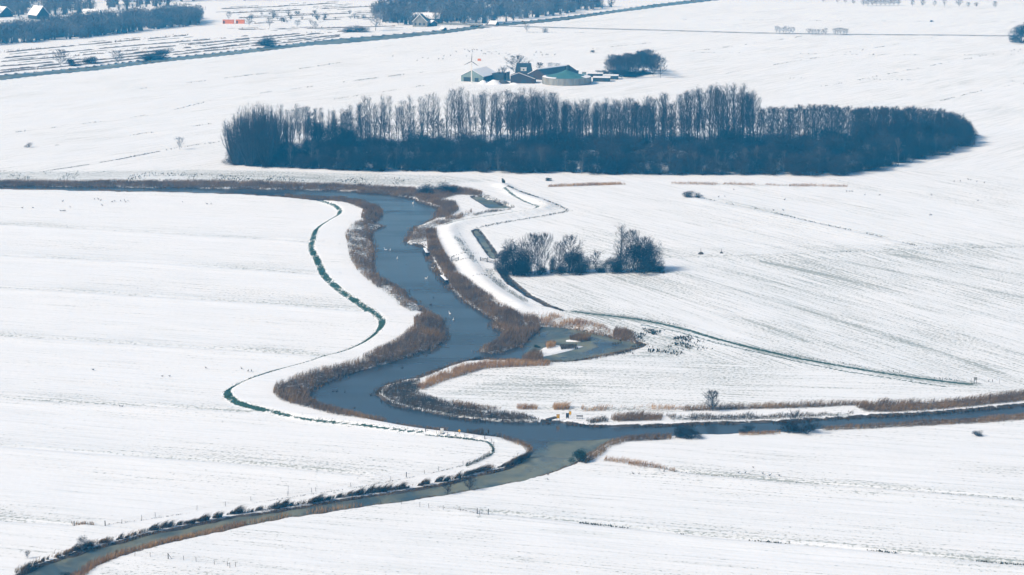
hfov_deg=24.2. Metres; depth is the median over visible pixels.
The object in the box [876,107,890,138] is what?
alder tree
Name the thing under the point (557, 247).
bare tree
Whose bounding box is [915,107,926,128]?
alder tree
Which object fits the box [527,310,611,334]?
reed bed
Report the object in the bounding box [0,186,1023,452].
river water
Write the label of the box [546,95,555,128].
poplar tree
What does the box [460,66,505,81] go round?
barn
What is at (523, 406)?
reed bed
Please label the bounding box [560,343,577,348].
reed bed
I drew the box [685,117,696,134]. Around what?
alder tree
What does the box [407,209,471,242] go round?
reed bed
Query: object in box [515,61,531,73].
farmhouse
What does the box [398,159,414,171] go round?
coppice shrub
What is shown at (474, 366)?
reed bed
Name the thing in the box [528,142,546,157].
coppice shrub
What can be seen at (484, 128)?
alder tree
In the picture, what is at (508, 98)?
poplar tree
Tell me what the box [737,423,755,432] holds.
bush
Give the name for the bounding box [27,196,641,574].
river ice
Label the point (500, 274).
grass tufts
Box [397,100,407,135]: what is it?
poplar tree
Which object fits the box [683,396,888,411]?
reed bed
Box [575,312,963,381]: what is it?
grass tufts
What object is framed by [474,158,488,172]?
coppice shrub
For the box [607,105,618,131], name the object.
poplar tree
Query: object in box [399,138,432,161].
coppice shrub
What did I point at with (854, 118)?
alder tree
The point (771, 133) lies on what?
coppice shrub
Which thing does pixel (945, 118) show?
alder tree
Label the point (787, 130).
coppice shrub
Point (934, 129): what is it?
alder tree
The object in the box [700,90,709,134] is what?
poplar tree
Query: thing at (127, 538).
grass tufts
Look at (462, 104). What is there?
poplar tree
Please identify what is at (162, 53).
shrub
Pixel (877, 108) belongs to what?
alder tree
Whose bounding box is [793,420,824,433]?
wide bush
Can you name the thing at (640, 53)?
grove tree
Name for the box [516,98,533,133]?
poplar tree
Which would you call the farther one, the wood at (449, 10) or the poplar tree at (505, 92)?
the wood at (449, 10)
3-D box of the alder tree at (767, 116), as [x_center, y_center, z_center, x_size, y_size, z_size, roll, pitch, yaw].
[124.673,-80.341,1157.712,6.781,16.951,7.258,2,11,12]
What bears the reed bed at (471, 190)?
on the ground
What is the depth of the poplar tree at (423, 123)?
1133.94 m
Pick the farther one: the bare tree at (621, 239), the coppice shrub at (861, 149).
the coppice shrub at (861, 149)
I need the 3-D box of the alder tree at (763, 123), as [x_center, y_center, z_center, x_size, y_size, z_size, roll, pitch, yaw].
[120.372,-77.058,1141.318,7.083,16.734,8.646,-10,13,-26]
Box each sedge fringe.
[1,183,648,421]
[15,459,520,573]
[18,440,605,574]
[306,356,531,442]
[532,348,639,362]
[537,405,1023,427]
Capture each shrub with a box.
[64,58,80,65]
[81,56,98,63]
[137,53,158,60]
[152,47,174,59]
[222,150,235,164]
[246,145,266,165]
[253,148,283,167]
[255,35,278,46]
[269,148,294,167]
[273,143,296,156]
[273,152,286,165]
[274,143,301,156]
[286,156,299,167]
[291,152,316,168]
[293,155,310,167]
[295,144,318,158]
[296,137,318,149]
[300,140,333,156]
[303,116,330,145]
[303,157,320,168]
[311,152,329,168]
[321,118,353,145]
[321,156,334,169]
[324,155,344,169]
[335,122,361,149]
[335,150,362,169]
[337,158,348,170]
[341,125,363,154]
[342,25,369,31]
[343,153,370,170]
[354,149,384,170]
[359,130,384,150]
[367,155,386,171]
[369,154,393,171]
[370,135,391,151]
[376,133,389,149]
[381,146,401,161]
[385,141,406,156]
[386,150,412,169]
[390,137,405,151]
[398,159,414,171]
[399,129,430,151]
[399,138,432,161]
[403,139,419,150]
[404,150,422,169]
[408,129,437,150]
[410,149,437,171]
[415,152,446,169]
[425,133,448,147]
[427,153,453,171]
[429,140,457,159]
[430,136,466,160]
[438,156,456,172]
[444,127,478,150]
[445,155,464,171]
[446,137,458,148]
[448,154,472,171]
[460,137,476,147]
[462,154,474,170]
[467,151,489,171]
[468,138,498,158]
[474,133,490,143]
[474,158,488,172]
[482,138,505,161]
[485,155,498,169]
[487,153,504,170]
[489,136,507,146]
[492,246,511,271]
[493,151,517,170]
[495,134,514,146]
[495,142,518,155]
[497,237,538,276]
[498,150,526,173]
[500,152,532,172]
[506,137,526,149]
[508,139,526,154]
[512,147,533,162]
[512,252,532,275]
[513,129,550,149]
[522,158,540,172]
[524,147,538,160]
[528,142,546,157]
[530,144,559,161]
[534,127,562,144]
[534,260,547,275]
[535,150,567,171]
[535,161,552,172]
[537,127,560,144]
[539,140,565,155]
[543,149,569,170]
[547,254,558,272]
[549,125,576,146]
[554,248,584,275]
[556,149,583,171]
[557,125,584,142]
[563,131,588,148]
[564,162,577,172]
[568,140,594,160]
[570,251,592,272]
[576,133,595,148]
[577,153,599,172]
[581,150,617,174]
[583,127,602,149]
[583,138,618,155]
[591,131,622,147]
[591,266,603,272]
[595,148,624,173]
[597,260,606,272]
[599,148,632,174]
[603,251,629,273]
[609,127,635,146]
[609,131,622,143]
[609,151,637,173]
[615,132,644,150]
[615,152,635,172]
[616,67,632,76]
[620,151,647,173]
[621,71,637,76]
[623,237,661,274]
[632,131,653,148]
[632,241,665,271]
[637,126,673,148]
[637,160,655,174]
[650,161,668,174]
[653,137,669,148]
[656,266,664,272]
[661,155,680,171]
[661,159,684,174]
[663,129,682,147]
[664,147,684,161]
[669,132,692,150]
[672,154,695,174]
[673,143,699,158]
[676,135,699,149]
[681,148,705,173]
[682,131,706,146]
[682,156,708,173]
[690,156,719,174]
[692,140,719,159]
[702,130,728,146]
[702,135,716,145]
[703,145,731,162]
[706,161,720,174]
[708,123,738,142]
[714,158,733,174]
[717,123,746,143]
[719,144,738,159]
[727,153,753,171]
[728,129,756,148]
[731,156,753,174]
[734,142,747,156]
[737,148,759,159]
[737,151,769,174]
[739,132,768,148]
[741,142,760,159]
[747,154,772,173]
[750,132,767,147]
[752,146,776,159]
[752,146,777,161]
[757,130,774,147]
[760,157,785,174]
[762,127,778,141]
[765,145,779,160]
[768,122,806,146]
[772,133,808,156]
[774,147,798,172]
[783,151,809,175]
[784,149,824,175]
[795,133,809,142]
[801,123,825,145]
[807,149,835,172]
[815,126,838,144]
[822,158,845,174]
[823,124,845,143]
[824,137,854,157]
[825,125,849,144]
[829,153,859,175]
[840,150,867,171]
[844,124,874,144]
[851,141,871,160]
[851,145,888,170]
[851,154,870,170]
[866,142,895,165]
[869,152,885,169]
[882,148,899,166]
[887,131,909,148]
[889,116,921,137]
[890,144,912,162]
[895,134,919,149]
[896,146,914,161]
[902,136,933,159]
[903,141,929,158]
[907,129,930,142]
[908,129,930,144]
[917,136,937,155]
[929,139,951,154]
[934,132,962,151]
[941,113,973,127]
[957,128,976,146]
[959,124,979,142]
[1007,23,1023,42]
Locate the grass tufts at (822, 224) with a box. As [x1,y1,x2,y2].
[710,199,916,245]
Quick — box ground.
[0,0,1023,574]
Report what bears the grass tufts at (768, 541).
on the ground
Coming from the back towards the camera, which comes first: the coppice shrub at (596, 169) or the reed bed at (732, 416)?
the coppice shrub at (596, 169)
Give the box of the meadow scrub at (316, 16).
[249,10,366,23]
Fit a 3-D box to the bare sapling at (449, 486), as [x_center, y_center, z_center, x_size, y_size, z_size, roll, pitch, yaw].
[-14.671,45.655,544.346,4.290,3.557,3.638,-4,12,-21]
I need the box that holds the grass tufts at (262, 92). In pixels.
[18,62,423,159]
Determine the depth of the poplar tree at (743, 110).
1136.27 m
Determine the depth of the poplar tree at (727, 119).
1136.88 m
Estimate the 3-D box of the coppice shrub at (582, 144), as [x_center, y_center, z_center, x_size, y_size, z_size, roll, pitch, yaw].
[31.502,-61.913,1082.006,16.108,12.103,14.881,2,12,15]
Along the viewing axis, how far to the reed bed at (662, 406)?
623.47 m
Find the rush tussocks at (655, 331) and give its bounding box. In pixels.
[614,328,712,355]
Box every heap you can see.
[487,80,500,84]
[499,80,509,83]
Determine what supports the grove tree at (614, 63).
on the ground
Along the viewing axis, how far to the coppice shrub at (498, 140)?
1117.06 m
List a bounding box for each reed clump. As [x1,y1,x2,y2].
[153,520,163,530]
[161,518,172,527]
[200,511,211,521]
[212,510,221,518]
[273,500,283,508]
[309,496,318,503]
[367,482,378,492]
[376,485,383,492]
[381,482,390,491]
[399,481,411,489]
[435,473,444,481]
[482,463,490,470]
[526,448,541,457]
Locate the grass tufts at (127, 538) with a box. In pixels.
[14,464,495,571]
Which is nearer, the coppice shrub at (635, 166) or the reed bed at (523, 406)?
the reed bed at (523, 406)
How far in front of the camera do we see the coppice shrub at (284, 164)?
1061.37 m
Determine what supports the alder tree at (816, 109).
on the ground
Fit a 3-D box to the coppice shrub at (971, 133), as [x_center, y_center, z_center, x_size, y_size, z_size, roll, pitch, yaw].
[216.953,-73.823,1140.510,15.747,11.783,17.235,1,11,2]
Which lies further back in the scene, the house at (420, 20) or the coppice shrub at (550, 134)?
the house at (420, 20)
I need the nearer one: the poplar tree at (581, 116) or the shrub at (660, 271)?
the shrub at (660, 271)
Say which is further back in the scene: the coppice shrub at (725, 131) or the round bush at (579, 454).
the coppice shrub at (725, 131)
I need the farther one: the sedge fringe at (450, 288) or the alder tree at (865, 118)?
the alder tree at (865, 118)
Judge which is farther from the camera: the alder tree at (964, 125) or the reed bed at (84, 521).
the alder tree at (964, 125)
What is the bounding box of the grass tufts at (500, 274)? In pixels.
[449,229,563,311]
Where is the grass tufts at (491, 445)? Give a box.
[426,434,494,455]
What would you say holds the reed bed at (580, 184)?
on the ground
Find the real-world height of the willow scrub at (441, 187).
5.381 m
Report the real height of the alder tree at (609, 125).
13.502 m
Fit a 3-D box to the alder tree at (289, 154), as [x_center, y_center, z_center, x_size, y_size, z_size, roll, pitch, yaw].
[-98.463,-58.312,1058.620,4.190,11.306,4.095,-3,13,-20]
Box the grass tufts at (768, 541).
[579,522,1023,564]
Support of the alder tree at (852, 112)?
on the ground
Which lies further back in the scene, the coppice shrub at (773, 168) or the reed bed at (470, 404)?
the coppice shrub at (773, 168)
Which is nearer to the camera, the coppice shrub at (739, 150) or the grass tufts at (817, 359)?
the grass tufts at (817, 359)
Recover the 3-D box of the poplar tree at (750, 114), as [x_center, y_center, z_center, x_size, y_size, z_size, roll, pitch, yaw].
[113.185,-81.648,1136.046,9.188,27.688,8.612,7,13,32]
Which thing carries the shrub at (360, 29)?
on the ground
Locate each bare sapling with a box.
[441,482,454,494]
[462,478,480,489]
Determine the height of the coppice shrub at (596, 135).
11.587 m
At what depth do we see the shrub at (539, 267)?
808.89 m
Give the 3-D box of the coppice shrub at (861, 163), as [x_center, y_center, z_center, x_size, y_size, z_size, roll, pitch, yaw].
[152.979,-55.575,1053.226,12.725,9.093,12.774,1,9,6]
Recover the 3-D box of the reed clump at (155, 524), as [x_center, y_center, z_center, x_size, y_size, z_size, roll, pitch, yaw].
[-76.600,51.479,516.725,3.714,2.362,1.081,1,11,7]
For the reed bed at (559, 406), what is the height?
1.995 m
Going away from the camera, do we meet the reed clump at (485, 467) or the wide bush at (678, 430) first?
the reed clump at (485, 467)
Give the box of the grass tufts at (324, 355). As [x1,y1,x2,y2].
[223,229,423,432]
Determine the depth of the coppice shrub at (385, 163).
1049.44 m
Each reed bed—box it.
[0,178,364,190]
[71,519,246,574]
[71,520,93,525]
[248,502,361,523]
[273,355,392,421]
[284,193,383,220]
[345,219,419,310]
[357,183,416,196]
[363,307,445,363]
[380,378,538,421]
[396,421,422,427]
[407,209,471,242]
[412,184,458,198]
[417,357,549,389]
[419,197,458,217]
[425,226,522,320]
[426,425,446,430]
[450,399,500,409]
[451,185,482,196]
[454,238,475,260]
[464,452,490,466]
[466,427,483,435]
[473,207,510,215]
[475,194,512,205]
[479,307,541,352]
[486,269,527,300]
[495,432,532,451]
[516,402,538,409]
[522,347,543,360]
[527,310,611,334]
[545,340,555,348]
[548,181,624,186]
[552,400,570,409]
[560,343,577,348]
[569,331,591,341]
[581,403,682,410]
[581,432,671,463]
[586,415,608,423]
[604,455,676,470]
[611,409,664,421]
[612,326,635,341]
[666,411,853,420]
[671,181,846,186]
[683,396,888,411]
[739,430,779,435]
[821,412,1023,430]
[854,389,1023,411]
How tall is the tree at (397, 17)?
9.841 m
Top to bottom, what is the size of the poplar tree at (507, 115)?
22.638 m
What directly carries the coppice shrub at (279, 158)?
on the ground
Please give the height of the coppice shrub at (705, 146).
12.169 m
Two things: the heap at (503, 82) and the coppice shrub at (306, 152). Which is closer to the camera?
the coppice shrub at (306, 152)
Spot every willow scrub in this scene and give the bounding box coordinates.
[414,184,435,194]
[430,180,450,191]
[443,185,459,193]
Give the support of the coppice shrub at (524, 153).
on the ground
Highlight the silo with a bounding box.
[506,71,509,80]
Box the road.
[481,25,1018,36]
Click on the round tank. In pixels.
(567, 77)
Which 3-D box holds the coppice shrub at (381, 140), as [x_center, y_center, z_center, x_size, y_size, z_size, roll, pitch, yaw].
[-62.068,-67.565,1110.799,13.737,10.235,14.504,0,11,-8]
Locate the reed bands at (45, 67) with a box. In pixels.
[0,3,394,72]
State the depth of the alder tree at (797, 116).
1156.38 m
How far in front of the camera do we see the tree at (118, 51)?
1523.09 m
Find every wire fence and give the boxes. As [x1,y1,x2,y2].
[125,454,483,520]
[380,499,488,514]
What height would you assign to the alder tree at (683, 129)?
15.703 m
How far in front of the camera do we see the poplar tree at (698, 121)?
1139.40 m
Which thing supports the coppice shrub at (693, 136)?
on the ground
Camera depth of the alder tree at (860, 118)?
1127.99 m
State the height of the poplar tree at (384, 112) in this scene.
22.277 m
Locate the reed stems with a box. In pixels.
[3,4,392,71]
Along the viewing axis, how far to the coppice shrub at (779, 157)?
1048.10 m
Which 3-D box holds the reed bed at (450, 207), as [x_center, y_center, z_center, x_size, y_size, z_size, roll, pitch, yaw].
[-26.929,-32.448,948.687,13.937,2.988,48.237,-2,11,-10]
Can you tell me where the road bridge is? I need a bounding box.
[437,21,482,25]
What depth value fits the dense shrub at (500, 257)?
817.71 m
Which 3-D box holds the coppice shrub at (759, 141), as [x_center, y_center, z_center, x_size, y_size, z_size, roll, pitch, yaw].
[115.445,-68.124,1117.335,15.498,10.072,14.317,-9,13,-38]
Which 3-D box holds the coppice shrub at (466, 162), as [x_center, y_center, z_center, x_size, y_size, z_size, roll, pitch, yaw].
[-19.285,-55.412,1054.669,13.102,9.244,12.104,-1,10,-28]
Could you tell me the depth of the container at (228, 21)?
1822.84 m
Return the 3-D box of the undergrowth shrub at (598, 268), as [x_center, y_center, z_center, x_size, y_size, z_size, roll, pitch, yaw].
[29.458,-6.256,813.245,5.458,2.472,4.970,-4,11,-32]
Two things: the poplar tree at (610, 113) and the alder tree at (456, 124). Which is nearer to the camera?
the poplar tree at (610, 113)
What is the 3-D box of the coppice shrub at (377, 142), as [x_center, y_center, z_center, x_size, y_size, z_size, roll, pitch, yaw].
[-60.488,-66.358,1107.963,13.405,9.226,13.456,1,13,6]
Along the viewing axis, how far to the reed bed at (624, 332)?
710.52 m
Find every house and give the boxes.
[0,6,12,16]
[27,5,49,19]
[82,9,101,14]
[412,14,429,26]
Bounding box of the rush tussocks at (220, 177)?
[8,171,445,183]
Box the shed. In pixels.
[510,71,536,83]
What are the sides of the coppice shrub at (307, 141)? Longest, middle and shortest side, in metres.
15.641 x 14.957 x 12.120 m
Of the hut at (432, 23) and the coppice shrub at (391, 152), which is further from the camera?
the hut at (432, 23)
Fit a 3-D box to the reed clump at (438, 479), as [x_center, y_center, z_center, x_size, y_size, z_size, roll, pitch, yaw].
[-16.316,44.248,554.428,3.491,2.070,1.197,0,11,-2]
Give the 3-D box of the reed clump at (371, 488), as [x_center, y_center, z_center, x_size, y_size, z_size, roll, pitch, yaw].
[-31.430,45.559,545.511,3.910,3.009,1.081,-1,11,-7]
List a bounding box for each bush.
[75,534,94,550]
[568,448,588,462]
[673,422,692,438]
[680,425,701,439]
[681,190,695,197]
[694,192,703,197]
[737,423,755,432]
[778,419,800,433]
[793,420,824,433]
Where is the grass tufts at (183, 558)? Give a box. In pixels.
[134,553,235,566]
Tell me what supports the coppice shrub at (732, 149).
on the ground
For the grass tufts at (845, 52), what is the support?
on the ground
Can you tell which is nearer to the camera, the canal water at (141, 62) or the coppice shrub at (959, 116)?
the coppice shrub at (959, 116)
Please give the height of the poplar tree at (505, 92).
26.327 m
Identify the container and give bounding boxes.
[222,19,233,23]
[236,19,244,23]
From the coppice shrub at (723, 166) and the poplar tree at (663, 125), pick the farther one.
the poplar tree at (663, 125)
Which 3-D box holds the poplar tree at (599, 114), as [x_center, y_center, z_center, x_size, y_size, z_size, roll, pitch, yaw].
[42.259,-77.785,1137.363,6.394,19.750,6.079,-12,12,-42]
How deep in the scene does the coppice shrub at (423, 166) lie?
1050.90 m
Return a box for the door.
[464,77,470,81]
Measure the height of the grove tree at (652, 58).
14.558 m
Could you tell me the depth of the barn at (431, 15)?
1821.19 m
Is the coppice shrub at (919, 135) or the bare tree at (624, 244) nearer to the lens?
the bare tree at (624, 244)
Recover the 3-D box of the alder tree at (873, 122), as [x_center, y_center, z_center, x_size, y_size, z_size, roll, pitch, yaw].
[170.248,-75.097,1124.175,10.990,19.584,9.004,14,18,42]
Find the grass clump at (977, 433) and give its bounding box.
[972,430,982,435]
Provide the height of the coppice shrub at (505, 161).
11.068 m
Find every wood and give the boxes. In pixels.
[0,0,194,15]
[0,2,205,43]
[369,0,614,24]
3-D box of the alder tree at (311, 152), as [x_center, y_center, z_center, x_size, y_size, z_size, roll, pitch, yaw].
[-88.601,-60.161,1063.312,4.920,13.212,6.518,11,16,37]
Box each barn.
[411,12,442,22]
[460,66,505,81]
[528,64,577,79]
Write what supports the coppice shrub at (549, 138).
on the ground
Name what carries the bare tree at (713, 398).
on the ground
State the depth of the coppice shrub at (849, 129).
1130.51 m
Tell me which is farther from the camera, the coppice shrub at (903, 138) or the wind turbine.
the wind turbine
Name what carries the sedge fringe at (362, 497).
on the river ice
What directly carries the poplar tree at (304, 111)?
on the ground
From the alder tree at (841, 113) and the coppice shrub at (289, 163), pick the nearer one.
the coppice shrub at (289, 163)
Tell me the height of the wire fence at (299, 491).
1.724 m
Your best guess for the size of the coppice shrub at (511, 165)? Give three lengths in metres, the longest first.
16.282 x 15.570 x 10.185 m
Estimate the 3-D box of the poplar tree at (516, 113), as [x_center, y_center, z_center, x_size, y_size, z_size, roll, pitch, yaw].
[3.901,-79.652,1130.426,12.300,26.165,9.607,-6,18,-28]
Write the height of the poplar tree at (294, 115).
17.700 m
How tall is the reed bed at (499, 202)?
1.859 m
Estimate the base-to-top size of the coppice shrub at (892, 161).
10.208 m
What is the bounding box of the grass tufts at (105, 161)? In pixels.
[39,151,159,171]
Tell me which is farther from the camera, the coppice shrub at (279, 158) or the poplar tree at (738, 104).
the poplar tree at (738, 104)
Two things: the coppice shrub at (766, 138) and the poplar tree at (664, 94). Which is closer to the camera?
the coppice shrub at (766, 138)
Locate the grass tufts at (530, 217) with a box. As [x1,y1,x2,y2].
[475,185,568,228]
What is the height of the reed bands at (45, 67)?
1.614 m
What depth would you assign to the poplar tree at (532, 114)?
1127.94 m
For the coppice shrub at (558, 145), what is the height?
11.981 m
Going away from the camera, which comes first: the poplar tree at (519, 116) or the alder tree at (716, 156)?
the alder tree at (716, 156)
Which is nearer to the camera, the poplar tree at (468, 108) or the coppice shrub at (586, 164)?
the coppice shrub at (586, 164)
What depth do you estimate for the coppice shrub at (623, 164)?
1040.72 m
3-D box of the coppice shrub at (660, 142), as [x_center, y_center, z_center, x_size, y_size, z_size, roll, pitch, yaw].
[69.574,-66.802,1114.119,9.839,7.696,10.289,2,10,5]
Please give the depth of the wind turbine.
1408.46 m
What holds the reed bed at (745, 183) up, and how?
on the ground
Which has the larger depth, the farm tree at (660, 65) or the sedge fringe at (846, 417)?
the farm tree at (660, 65)
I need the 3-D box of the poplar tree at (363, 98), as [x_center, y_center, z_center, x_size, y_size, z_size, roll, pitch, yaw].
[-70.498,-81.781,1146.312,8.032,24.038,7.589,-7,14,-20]
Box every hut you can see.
[429,20,436,25]
[488,20,498,24]
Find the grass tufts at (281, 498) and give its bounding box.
[109,465,462,524]
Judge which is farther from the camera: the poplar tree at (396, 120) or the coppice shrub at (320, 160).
the poplar tree at (396, 120)
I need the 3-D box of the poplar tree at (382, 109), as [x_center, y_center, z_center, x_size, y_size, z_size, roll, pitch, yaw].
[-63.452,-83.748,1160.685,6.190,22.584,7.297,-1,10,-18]
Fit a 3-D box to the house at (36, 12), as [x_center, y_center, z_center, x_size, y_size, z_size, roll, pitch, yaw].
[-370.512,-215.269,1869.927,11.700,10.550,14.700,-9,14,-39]
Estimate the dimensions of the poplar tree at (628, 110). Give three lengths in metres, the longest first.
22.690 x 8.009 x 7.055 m
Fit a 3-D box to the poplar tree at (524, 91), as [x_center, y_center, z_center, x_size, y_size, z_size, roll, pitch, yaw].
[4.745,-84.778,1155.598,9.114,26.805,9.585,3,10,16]
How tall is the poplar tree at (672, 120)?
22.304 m
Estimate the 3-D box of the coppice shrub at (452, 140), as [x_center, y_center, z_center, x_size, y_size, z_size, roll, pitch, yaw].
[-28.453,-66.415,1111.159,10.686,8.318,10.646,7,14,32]
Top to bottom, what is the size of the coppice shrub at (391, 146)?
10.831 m
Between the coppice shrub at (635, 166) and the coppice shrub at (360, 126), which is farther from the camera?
the coppice shrub at (360, 126)
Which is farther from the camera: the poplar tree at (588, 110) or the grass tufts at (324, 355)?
the poplar tree at (588, 110)
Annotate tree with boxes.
[52,49,69,62]
[108,50,126,61]
[174,136,184,146]
[220,120,252,164]
[221,106,264,163]
[228,114,264,166]
[237,104,268,132]
[238,102,279,147]
[246,111,285,166]
[257,101,289,144]
[266,109,298,149]
[286,145,292,161]
[291,109,300,137]
[296,108,302,142]
[299,106,306,138]
[301,106,308,136]
[303,112,317,140]
[308,140,315,158]
[319,110,324,127]
[339,110,346,127]
[341,111,352,129]
[346,102,355,127]
[348,116,357,130]
[354,103,364,142]
[355,117,367,138]
[360,95,369,137]
[363,103,372,134]
[365,96,373,133]
[367,11,386,30]
[370,103,380,139]
[372,104,379,133]
[376,115,385,134]
[378,94,384,135]
[378,100,389,131]
[378,122,389,139]
[385,96,393,135]
[386,124,398,141]
[388,13,405,22]
[392,106,402,137]
[393,105,397,138]
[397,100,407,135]
[405,94,413,131]
[406,104,411,129]
[410,104,415,129]
[417,97,426,126]
[418,99,426,133]
[424,94,433,133]
[425,110,438,136]
[426,117,449,137]
[429,93,439,135]
[435,98,441,126]
[442,95,453,133]
[446,91,457,132]
[448,88,458,138]
[453,116,462,135]
[455,87,461,134]
[455,95,470,140]
[458,86,470,127]
[463,101,470,129]
[465,90,473,133]
[466,116,479,135]
[469,90,479,126]
[474,94,488,134]
[476,89,486,129]
[480,90,488,134]
[482,127,490,141]
[484,93,497,141]
[488,92,498,136]
[488,109,509,134]
[488,117,504,139]
[493,98,500,136]
[494,94,500,129]
[494,148,501,166]
[496,88,503,117]
[498,97,511,135]
[500,90,512,114]
[502,92,514,140]
[502,109,522,137]
[504,53,529,70]
[507,113,521,138]
[508,100,520,136]
[511,93,527,134]
[515,97,522,136]
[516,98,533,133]
[517,87,525,123]
[517,95,526,138]
[520,91,531,129]
[522,232,541,268]
[526,233,548,263]
[527,88,539,116]
[527,94,536,134]
[527,110,538,136]
[528,96,545,134]
[532,93,543,129]
[532,97,546,134]
[536,147,543,164]
[536,232,555,266]
[539,91,550,128]
[541,96,548,127]
[541,120,551,131]
[546,91,558,125]
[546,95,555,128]
[546,117,559,139]
[547,92,558,115]
[549,100,563,131]
[551,99,559,127]
[551,241,566,264]
[558,99,567,125]
[558,234,583,261]
[559,104,575,128]
[559,107,566,131]
[571,102,579,135]
[575,104,582,134]
[576,105,586,129]
[578,111,590,134]
[579,150,588,173]
[580,101,590,132]
[583,99,592,130]
[584,112,600,135]
[590,100,597,126]
[590,110,599,133]
[590,249,604,266]
[593,107,600,133]
[596,104,605,132]
[599,98,609,133]
[600,119,611,134]
[601,103,610,134]
[603,59,613,72]
[604,60,620,72]
[604,117,613,135]
[605,104,614,136]
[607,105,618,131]
[608,55,627,69]
[610,99,618,137]
[612,224,627,261]
[613,100,622,134]
[613,106,622,130]
[616,54,628,69]
[616,58,629,74]
[618,231,631,268]
[619,97,630,127]
[619,102,626,132]
[620,53,630,67]
[622,122,636,136]
[622,229,644,265]
[623,97,633,129]
[623,99,629,134]
[629,103,635,134]
[630,54,642,74]
[630,102,639,135]
[631,235,653,260]
[632,52,645,69]
[632,99,641,134]
[633,107,643,134]
[635,103,646,132]
[637,51,649,69]
[639,104,654,133]
[642,105,648,136]
[644,49,654,65]
[645,54,661,72]
[647,54,655,70]
[648,116,663,138]
[649,98,656,128]
[649,99,658,141]
[655,56,669,77]
[655,89,669,130]
[655,96,660,128]
[656,96,667,135]
[657,93,669,132]
[657,152,663,168]
[658,114,673,135]
[665,104,674,132]
[667,112,679,133]
[671,100,678,135]
[673,94,682,121]
[673,115,692,135]
[677,101,683,133]
[678,97,686,130]
[680,91,693,129]
[684,93,696,125]
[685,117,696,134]
[690,89,700,137]
[692,93,705,139]
[695,86,702,136]
[695,86,708,138]
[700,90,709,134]
[702,390,718,410]
[704,85,714,133]
[705,123,712,137]
[706,84,714,136]
[706,87,720,137]
[709,84,725,134]
[709,87,724,124]
[709,121,719,142]
[713,149,719,162]
[714,91,727,130]
[717,92,730,127]
[719,83,735,129]
[727,117,740,131]
[728,83,739,129]
[729,83,738,124]
[729,95,747,130]
[731,93,740,128]
[736,85,749,129]
[736,92,750,130]
[742,88,757,132]
[743,89,754,132]
[744,92,758,132]
[747,92,760,131]
[750,86,758,132]
[754,97,761,130]
[755,107,764,132]
[759,112,769,133]
[764,105,773,128]
[765,108,775,130]
[768,106,780,132]
[773,109,788,132]
[775,108,784,130]
[776,105,788,131]
[783,107,793,129]
[786,107,799,134]
[786,108,793,133]
[788,409,802,430]
[790,105,802,132]
[794,104,808,132]
[801,103,817,129]
[801,108,809,133]
[808,104,821,129]
[812,105,823,137]
[819,104,830,129]
[819,106,832,140]
[826,107,838,131]
[829,104,841,130]
[833,109,841,127]
[836,106,849,130]
[842,107,853,132]
[849,109,861,127]
[850,110,861,135]
[856,107,869,142]
[857,105,870,136]
[860,109,872,142]
[863,109,882,139]
[872,105,881,133]
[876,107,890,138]
[879,107,893,135]
[886,108,900,138]
[891,109,905,137]
[894,110,907,136]
[895,137,901,163]
[899,106,915,139]
[904,106,919,135]
[910,108,923,134]
[912,112,923,132]
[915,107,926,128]
[919,112,930,136]
[924,111,936,132]
[926,112,941,135]
[928,108,939,130]
[932,113,942,131]
[935,113,944,138]
[937,109,949,127]
[943,111,953,129]
[956,119,968,137]
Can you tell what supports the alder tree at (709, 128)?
on the ground
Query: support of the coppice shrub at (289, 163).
on the ground
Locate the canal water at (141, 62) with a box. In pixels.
[0,0,717,79]
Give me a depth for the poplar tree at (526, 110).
1146.06 m
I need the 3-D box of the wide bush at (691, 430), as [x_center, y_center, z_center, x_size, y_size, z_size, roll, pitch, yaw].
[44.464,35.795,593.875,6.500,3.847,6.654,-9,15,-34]
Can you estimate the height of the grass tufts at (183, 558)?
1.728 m
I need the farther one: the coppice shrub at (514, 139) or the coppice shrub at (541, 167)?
the coppice shrub at (514, 139)
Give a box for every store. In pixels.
[587,72,602,76]
[593,76,610,81]
[603,74,618,79]
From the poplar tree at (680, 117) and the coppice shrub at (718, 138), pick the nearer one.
the coppice shrub at (718, 138)
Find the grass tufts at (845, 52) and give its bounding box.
[544,19,1023,100]
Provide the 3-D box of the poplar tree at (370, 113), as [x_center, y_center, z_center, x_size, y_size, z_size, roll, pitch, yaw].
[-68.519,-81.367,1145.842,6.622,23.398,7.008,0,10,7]
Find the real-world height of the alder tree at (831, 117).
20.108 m
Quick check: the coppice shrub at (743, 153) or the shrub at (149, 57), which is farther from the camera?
the shrub at (149, 57)
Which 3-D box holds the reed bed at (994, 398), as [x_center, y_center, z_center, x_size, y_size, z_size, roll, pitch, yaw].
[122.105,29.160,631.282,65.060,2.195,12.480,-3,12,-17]
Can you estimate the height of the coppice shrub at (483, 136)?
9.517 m
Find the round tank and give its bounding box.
[542,65,590,85]
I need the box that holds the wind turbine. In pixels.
[467,57,477,82]
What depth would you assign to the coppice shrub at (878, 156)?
1054.79 m
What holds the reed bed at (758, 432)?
on the ground
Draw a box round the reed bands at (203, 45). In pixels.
[9,1,402,64]
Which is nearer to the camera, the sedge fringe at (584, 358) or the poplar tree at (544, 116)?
the sedge fringe at (584, 358)
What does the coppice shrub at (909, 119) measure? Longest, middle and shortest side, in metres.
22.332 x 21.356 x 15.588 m
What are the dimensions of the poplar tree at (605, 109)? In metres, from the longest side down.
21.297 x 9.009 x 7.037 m
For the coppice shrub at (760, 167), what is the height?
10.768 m
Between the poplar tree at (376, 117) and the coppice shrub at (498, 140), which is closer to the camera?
the coppice shrub at (498, 140)
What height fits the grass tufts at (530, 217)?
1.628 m

